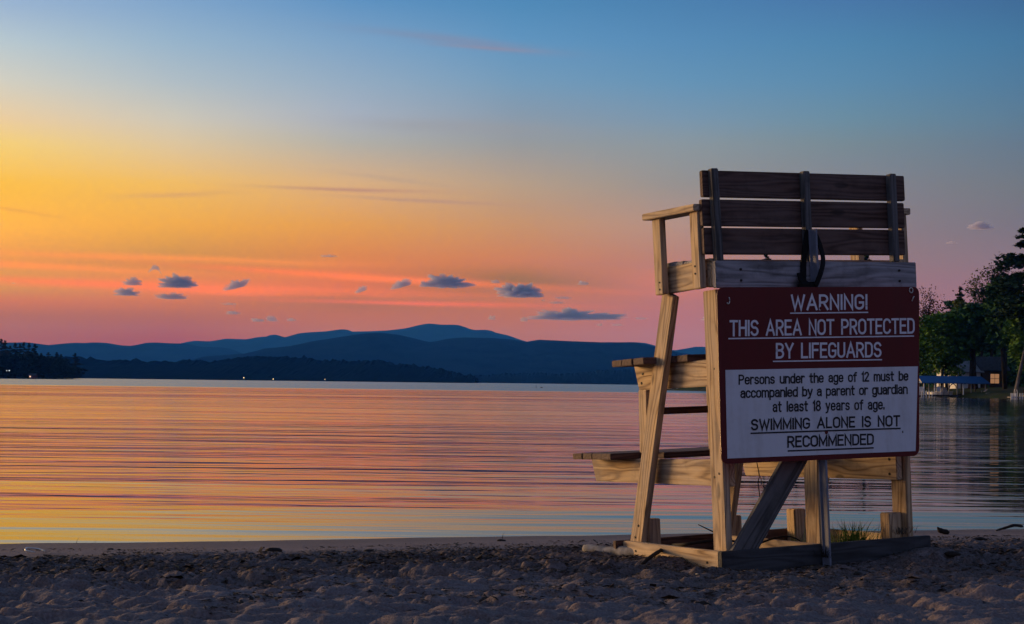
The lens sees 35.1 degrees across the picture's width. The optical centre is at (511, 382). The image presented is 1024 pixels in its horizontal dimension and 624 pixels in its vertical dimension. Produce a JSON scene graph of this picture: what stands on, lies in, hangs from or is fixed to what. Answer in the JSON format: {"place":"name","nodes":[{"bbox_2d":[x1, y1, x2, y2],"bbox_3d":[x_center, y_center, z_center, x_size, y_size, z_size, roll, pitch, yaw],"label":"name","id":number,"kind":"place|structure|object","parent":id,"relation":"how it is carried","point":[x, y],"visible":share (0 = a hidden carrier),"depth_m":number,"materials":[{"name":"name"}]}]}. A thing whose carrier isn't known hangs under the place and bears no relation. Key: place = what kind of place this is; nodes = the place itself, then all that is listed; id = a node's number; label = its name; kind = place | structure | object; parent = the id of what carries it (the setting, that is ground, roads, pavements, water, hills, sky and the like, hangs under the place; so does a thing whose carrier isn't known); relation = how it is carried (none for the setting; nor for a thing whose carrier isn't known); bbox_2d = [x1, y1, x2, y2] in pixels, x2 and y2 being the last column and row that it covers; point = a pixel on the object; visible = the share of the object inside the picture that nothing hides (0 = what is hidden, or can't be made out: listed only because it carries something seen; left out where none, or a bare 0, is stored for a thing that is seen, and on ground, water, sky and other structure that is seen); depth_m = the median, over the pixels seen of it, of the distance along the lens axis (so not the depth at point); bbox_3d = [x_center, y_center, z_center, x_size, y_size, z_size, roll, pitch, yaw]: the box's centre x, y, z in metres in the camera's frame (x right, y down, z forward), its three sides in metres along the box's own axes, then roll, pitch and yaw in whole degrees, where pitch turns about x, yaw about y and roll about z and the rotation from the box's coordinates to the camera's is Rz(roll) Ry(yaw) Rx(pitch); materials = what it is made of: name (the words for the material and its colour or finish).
{"place":"outdoors","nodes":[
{"label":"outdoors","id":0,"kind":"place"},
{"bbox_2d":[1,377,66,378],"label":"headland","id":1,"kind":"structure","parent":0,"point":[28,378],"depth_m":912.44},
{"bbox_2d":[0,339,5,351],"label":"pine tree","id":2,"kind":"object","parent":1,"relation":"on","point":[1,340],"visible":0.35,"depth_m":934.75,"materials":[{"name":"green plant"}]},
{"bbox_2d":[0,340,9,353],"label":"pine tree","id":3,"kind":"object","parent":1,"relation":"on","point":[4,345],"visible":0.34,"depth_m":925.61,"materials":[{"name":"green plant"}]},
{"bbox_2d":[12,343,19,353],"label":"pine tree","id":4,"kind":"object","parent":1,"relation":"on","point":[15,350],"visible":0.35,"depth_m":907.69,"materials":[{"name":"green plant"}]},
{"bbox_2d":[19,342,26,354],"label":"pine tree","id":5,"kind":"object","parent":1,"relation":"on","point":[23,345],"visible":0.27,"depth_m":925.53,"materials":[{"name":"green plant"}]},
{"bbox_2d":[28,373,37,378],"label":"cottage","id":6,"kind":"structure","parent":1,"relation":"on","point":[32,375],"depth_m":885.21,"materials":[{"name":"red"}]},
{"bbox_2d":[30,344,37,356],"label":"pine tree","id":7,"kind":"object","parent":1,"relation":"on","point":[34,350],"visible":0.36,"depth_m":907.32,"materials":[{"name":"green plant"}]},
{"bbox_2d":[0,351,83,378],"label":"shore undergrowth","id":8,"kind":"object","parent":1,"relation":"on","point":[25,364],"visible":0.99,"depth_m":896.50,"materials":[{"name":"green plant"}]},
{"bbox_2d":[68,353,88,373],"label":"pine tree","id":9,"kind":"object","parent":1,"relation":"on","point":[75,364],"visible":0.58,"depth_m":925.39,"materials":[{"name":"green plant"}]},
{"bbox_2d":[0,342,241,361],"bbox_3d":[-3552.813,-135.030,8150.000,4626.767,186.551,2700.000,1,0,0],"label":"mountain","id":10,"kind":"structure","parent":0,"point":[161,352],"depth_m":7719.28,"materials":[{"name":"blue"}]},
{"bbox_2d":[45,355,479,382],"bbox_3d":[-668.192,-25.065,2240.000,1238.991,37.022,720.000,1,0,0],"label":"hill","id":11,"kind":"structure","parent":0,"point":[274,368],"depth_m":2071.74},
{"bbox_2d":[191,333,687,375],"bbox_3d":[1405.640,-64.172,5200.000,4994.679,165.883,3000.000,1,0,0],"label":"hill","id":12,"kind":"structure","parent":0,"point":[478,356],"depth_m":4568.79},
{"bbox_2d":[182,324,705,353],"bbox_3d":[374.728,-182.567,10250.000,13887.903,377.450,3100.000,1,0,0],"label":"mountain","id":13,"kind":"structure","parent":0,"point":[431,332],"depth_m":9958.36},
{"bbox_2d":[0,378,1023,543],"bbox_3d":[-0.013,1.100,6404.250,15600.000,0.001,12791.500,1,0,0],"label":"lake water","id":14,"kind":"structure","parent":0,"point":[87,460],"depth_m":21.48,"materials":[{"name":"orange liquid"}]},
{"bbox_2d":[919,391,932,396],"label":"dock","id":15,"kind":"object","parent":14,"relation":"in","point":[926,395],"visible":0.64,"depth_m":185.35,"materials":[{"name":"beige wood"}]},
{"bbox_2d":[927,387,952,396],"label":"motor boat","id":16,"kind":"object","parent":14,"relation":"in","point":[946,391],"visible":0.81,"depth_m":191.62,"materials":[{"name":"white paint"}]},
{"bbox_2d":[919,376,989,396],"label":"boathouse","id":17,"kind":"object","parent":14,"relation":"in","point":[957,380],"visible":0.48,"depth_m":190.39,"materials":[{"name":"blue metal"}]},
{"bbox_2d":[1007,393,1023,398],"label":"dock","id":18,"kind":"object","parent":14,"relation":"in","point":[1016,397],"visible":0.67,"depth_m":175.30,"materials":[{"name":"white paint"}]},
{"bbox_2d":[0,529,1023,623],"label":"beach sand","id":19,"kind":"structure","parent":0,"point":[987,600],"depth_m":7.43,"materials":[{"name":"beige sand"}]},
{"bbox_2d":[24,547,44,551],"bbox_3d":[-2.884,1.006,9.751,0.105,0.024,0.106,1,0,39],"label":"curled strip","id":20,"kind":"object","parent":19,"relation":"on","point":[32,548],"visible":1,"depth_m":9.77,"materials":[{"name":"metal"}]},
{"bbox_2d":[265,547,281,551],"bbox_3d":[-1.471,1.037,9.992,0.110,0.039,0.068,1,0,0],"label":"clod","id":21,"kind":"object","parent":19,"relation":"on","point":[272,549],"visible":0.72,"depth_m":9.97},
{"bbox_2d":[0,534,1023,623],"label":"dark litter","id":22,"kind":"object","parent":19,"relation":"on","point":[101,568],"visible":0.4,"depth_m":9.03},
{"bbox_2d":[582,544,633,555],"bbox_3d":[0.635,1.007,9.703,0.510,0.084,0.084,1,0,44],"label":"driftwood log","id":23,"kind":"object","parent":19,"relation":"on","point":[621,550],"visible":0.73,"depth_m":9.70,"materials":[{"name":"grey wood"}]},
{"bbox_2d":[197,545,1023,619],"bbox_3d":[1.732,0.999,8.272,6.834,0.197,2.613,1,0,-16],"label":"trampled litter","id":24,"kind":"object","parent":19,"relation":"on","point":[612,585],"visible":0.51,"depth_m":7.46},
{"bbox_2d":[641,539,734,564],"bbox_3d":[0.845,0.933,9.101,0.694,0.118,0.561,1,0,-41],"label":"fallen branch","id":25,"kind":"object","parent":19,"relation":"on","point":[652,555],"visible":0.64,"depth_m":9.03,"materials":[{"name":"brown wood"}]},
{"bbox_2d":[573,168,930,571],"bbox_3d":[1.347,-0.037,9.732,1.441,2.204,1.802,-2,-2,-23],"label":"lifeguard chair","id":26,"kind":"object","parent":19,"relation":"on","point":[658,375],"visible":0.73,"depth_m":9.04,"materials":[{"name":"brown wood"}]},
{"bbox_2d":[756,463,761,496],"bbox_3d":[1.323,0.643,8.816,0.083,0.414,0.008,1,0,-19],"label":"hanging cord","id":27,"kind":"object","parent":26,"relation":"hanging from","point":[758,480],"visible":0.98,"depth_m":8.82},
{"bbox_2d":[762,536,801,542],"bbox_3d":[1.522,0.927,9.298,0.404,0.094,0.027,1,0,-11],"label":"twig","id":28,"kind":"object","parent":26,"relation":"on","point":[764,541],"visible":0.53,"depth_m":9.30,"materials":[{"name":"brown wood"}]},
{"bbox_2d":[787,521,806,541],"bbox_3d":[1.754,0.917,9.702,0.273,0.195,0.214,1,0,0],"label":"grass tuft","id":29,"kind":"object","parent":19,"relation":"on","point":[799,536],"visible":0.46,"depth_m":9.73,"materials":[{"name":"green plant"}]},
{"bbox_2d":[716,229,918,565],"bbox_3d":[1.701,0.184,8.853,1.329,2.058,0.067,-2,-1,-23],"label":"warning sign","id":30,"kind":"object","parent":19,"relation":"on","point":[822,375],"visible":1,"depth_m":8.83,"materials":[{"name":"red paint"}]},
{"bbox_2d":[797,229,824,286],"bbox_3d":[1.644,-0.675,8.869,0.180,0.340,0.073,-2,-2,-23],"label":"strap","id":31,"kind":"object","parent":30,"relation":"attached to","point":[803,281],"visible":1,"depth_m":8.87,"materials":[{"name":"black rubber"}]},
{"bbox_2d":[813,542,836,557],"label":"dry grass","id":32,"kind":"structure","parent":19,"relation":"on","point":[825,555],"depth_m":8.81,"materials":[{"name":"brown plant"}]},
{"bbox_2d":[830,518,883,542],"bbox_3d":[1.974,0.891,9.379,0.535,0.210,0.499,1,0,37],"label":"grass tuft","id":33,"kind":"object","parent":19,"relation":"on","point":[856,535],"visible":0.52,"depth_m":9.32,"materials":[{"name":"green plant"}]},
{"bbox_2d":[865,525,923,534],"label":"dry grass","id":34,"kind":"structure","parent":19,"relation":"on","point":[901,530],"depth_m":9.11,"materials":[{"name":"brown plant"}]},
{"bbox_2d":[937,527,949,533],"bbox_3d":[3.178,1.092,11.909,0.095,0.062,0.042,1,0,0],"label":"wood splinter","id":35,"kind":"object","parent":19,"relation":"on","point":[942,531],"visible":0.99,"depth_m":11.89,"materials":[{"name":"brown wood"}]},
{"bbox_2d":[944,551,960,556],"bbox_3d":[2.430,0.944,8.910,0.091,0.033,0.060,1,0,0],"label":"clod","id":36,"kind":"object","parent":19,"relation":"on","point":[951,553],"visible":0.97,"depth_m":8.89,"materials":[{"name":"brown soil"}]},
{"bbox_2d":[973,537,987,540],"bbox_3d":[3.183,1.062,10.985,0.126,0.030,0.030,1,0,-19],"label":"bark chunk","id":37,"kind":"object","parent":19,"relation":"on","point":[979,538],"visible":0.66,"depth_m":10.97,"materials":[{"name":"brown wood"}]},
{"bbox_2d":[996,524,1022,530],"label":"shore branch","id":38,"kind":"object","parent":19,"relation":"on","point":[1010,526],"visible":1,"depth_m":12.28,"materials":[{"name":"black wood"}]},
{"bbox_2d":[0,0,1023,349],"label":"sky","id":39,"kind":"structure","parent":0,"point":[172,171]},
{"bbox_2d":[473,369,637,384],"bbox_3d":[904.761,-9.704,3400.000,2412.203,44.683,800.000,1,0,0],"label":"hill","id":40,"kind":"structure","parent":0,"point":[621,377],"depth_m":3175.30,"materials":[{"name":"blue"}]},
{"bbox_2d":[667,385,1023,398],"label":"shore land","id":41,"kind":"structure","parent":0,"point":[996,392],"depth_m":193.66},
{"bbox_2d":[919,361,931,388],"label":"leafy tree","id":42,"kind":"object","parent":41,"relation":"on","point":[923,371],"visible":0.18,"depth_m":213.73,"materials":[{"name":"green plant"}]},
{"bbox_2d":[919,284,944,369],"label":"budding tree","id":43,"kind":"object","parent":41,"relation":"on","point":[927,309],"visible":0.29,"depth_m":235.55,"materials":[{"name":"green plant"}]},
{"bbox_2d":[919,311,975,389],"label":"leafy tree","id":44,"kind":"object","parent":41,"relation":"on","point":[939,350],"visible":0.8,"depth_m":203.97,"materials":[{"name":"green plant"}]},
{"bbox_2d":[944,300,954,310],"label":"leafy tree","id":45,"kind":"object","parent":41,"relation":"on","point":[948,303],"visible":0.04,"depth_m":227.97,"materials":[{"name":"green plant"}]},
{"bbox_2d":[940,286,970,355],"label":"pine tree","id":46,"kind":"object","parent":41,"relation":"on","point":[960,293],"visible":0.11,"depth_m":235.92,"materials":[{"name":"green plant"}]},
{"bbox_2d":[952,298,964,309],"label":"leafy tree","id":47,"kind":"object","parent":41,"relation":"on","point":[958,303],"visible":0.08,"depth_m":221.79,"materials":[{"name":"green plant"}]},
{"bbox_2d":[933,358,984,388],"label":"house","id":48,"kind":"structure","parent":41,"relation":"on","point":[966,370],"depth_m":212.31,"materials":[{"name":"white paint"}]},
{"bbox_2d":[947,301,994,388],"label":"leafy tree","id":49,"kind":"object","parent":41,"relation":"on","point":[971,336],"visible":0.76,"depth_m":202.36,"materials":[{"name":"green plant"}]},
{"bbox_2d":[919,347,1023,386],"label":"understory shrubbery","id":50,"kind":"object","parent":41,"relation":"on","point":[1012,374],"visible":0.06,"depth_m":220.95,"materials":[{"name":"green plant"}]},
{"bbox_2d":[952,265,1000,355],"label":"budding tree","id":51,"kind":"object","parent":41,"relation":"on","point":[976,288],"visible":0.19,"depth_m":231.93,"materials":[{"name":"green plant"}]},
{"bbox_2d":[946,227,1023,328],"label":"pine tree","id":52,"kind":"object","parent":41,"relation":"on","point":[1014,281],"visible":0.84,"depth_m":194.44,"materials":[{"name":"green plant"}]},
{"bbox_2d":[987,275,996,356],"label":"spruce tree","id":53,"kind":"object","parent":41,"relation":"on","point":[990,351],"visible":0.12,"depth_m":225.88,"materials":[{"name":"green plant"}]},
{"bbox_2d":[976,356,1010,387],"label":"cabin","id":54,"kind":"object","parent":41,"relation":"on","point":[990,367],"visible":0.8,"depth_m":213.07,"materials":[{"name":"beige wood"}]},
{"bbox_2d":[990,373,999,383],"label":"window","id":55,"kind":"structure","parent":54,"relation":"in","point":[994,377],"depth_m":212.95,"materials":[{"name":"yellow"}]},
{"bbox_2d":[978,276,1021,388],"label":"leafy tree","id":56,"kind":"object","parent":41,"relation":"on","point":[993,339],"visible":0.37,"depth_m":199.36,"materials":[{"name":"green plant"}]},
{"bbox_2d":[982,262,1023,349],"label":"budding tree","id":57,"kind":"object","parent":41,"relation":"on","point":[998,274],"visible":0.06,"depth_m":235.86,"materials":[{"name":"green plant"}]},
{"bbox_2d":[997,299,1023,398],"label":"pine tree","id":58,"kind":"object","parent":41,"relation":"on","point":[1013,309],"visible":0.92,"depth_m":177.83,"materials":[{"name":"green plant"}]},
{"bbox_2d":[1000,303,1023,392],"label":"leafy tree","id":59,"kind":"object","parent":41,"relation":"on","point":[1013,333],"visible":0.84,"depth_m":179.20,"materials":[{"name":"green plant"}]},
{"bbox_2d":[919,387,924,394],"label":"garden chair","id":60,"kind":"object","parent":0,"point":[921,389],"visible":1,"depth_m":185.87,"materials":[{"name":"white paint"}]},
{"bbox_2d":[935,387,940,394],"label":"garden chair","id":61,"kind":"object","parent":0,"point":[938,389],"visible":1,"depth_m":190.01,"materials":[{"name":"white paint"}]}
]}

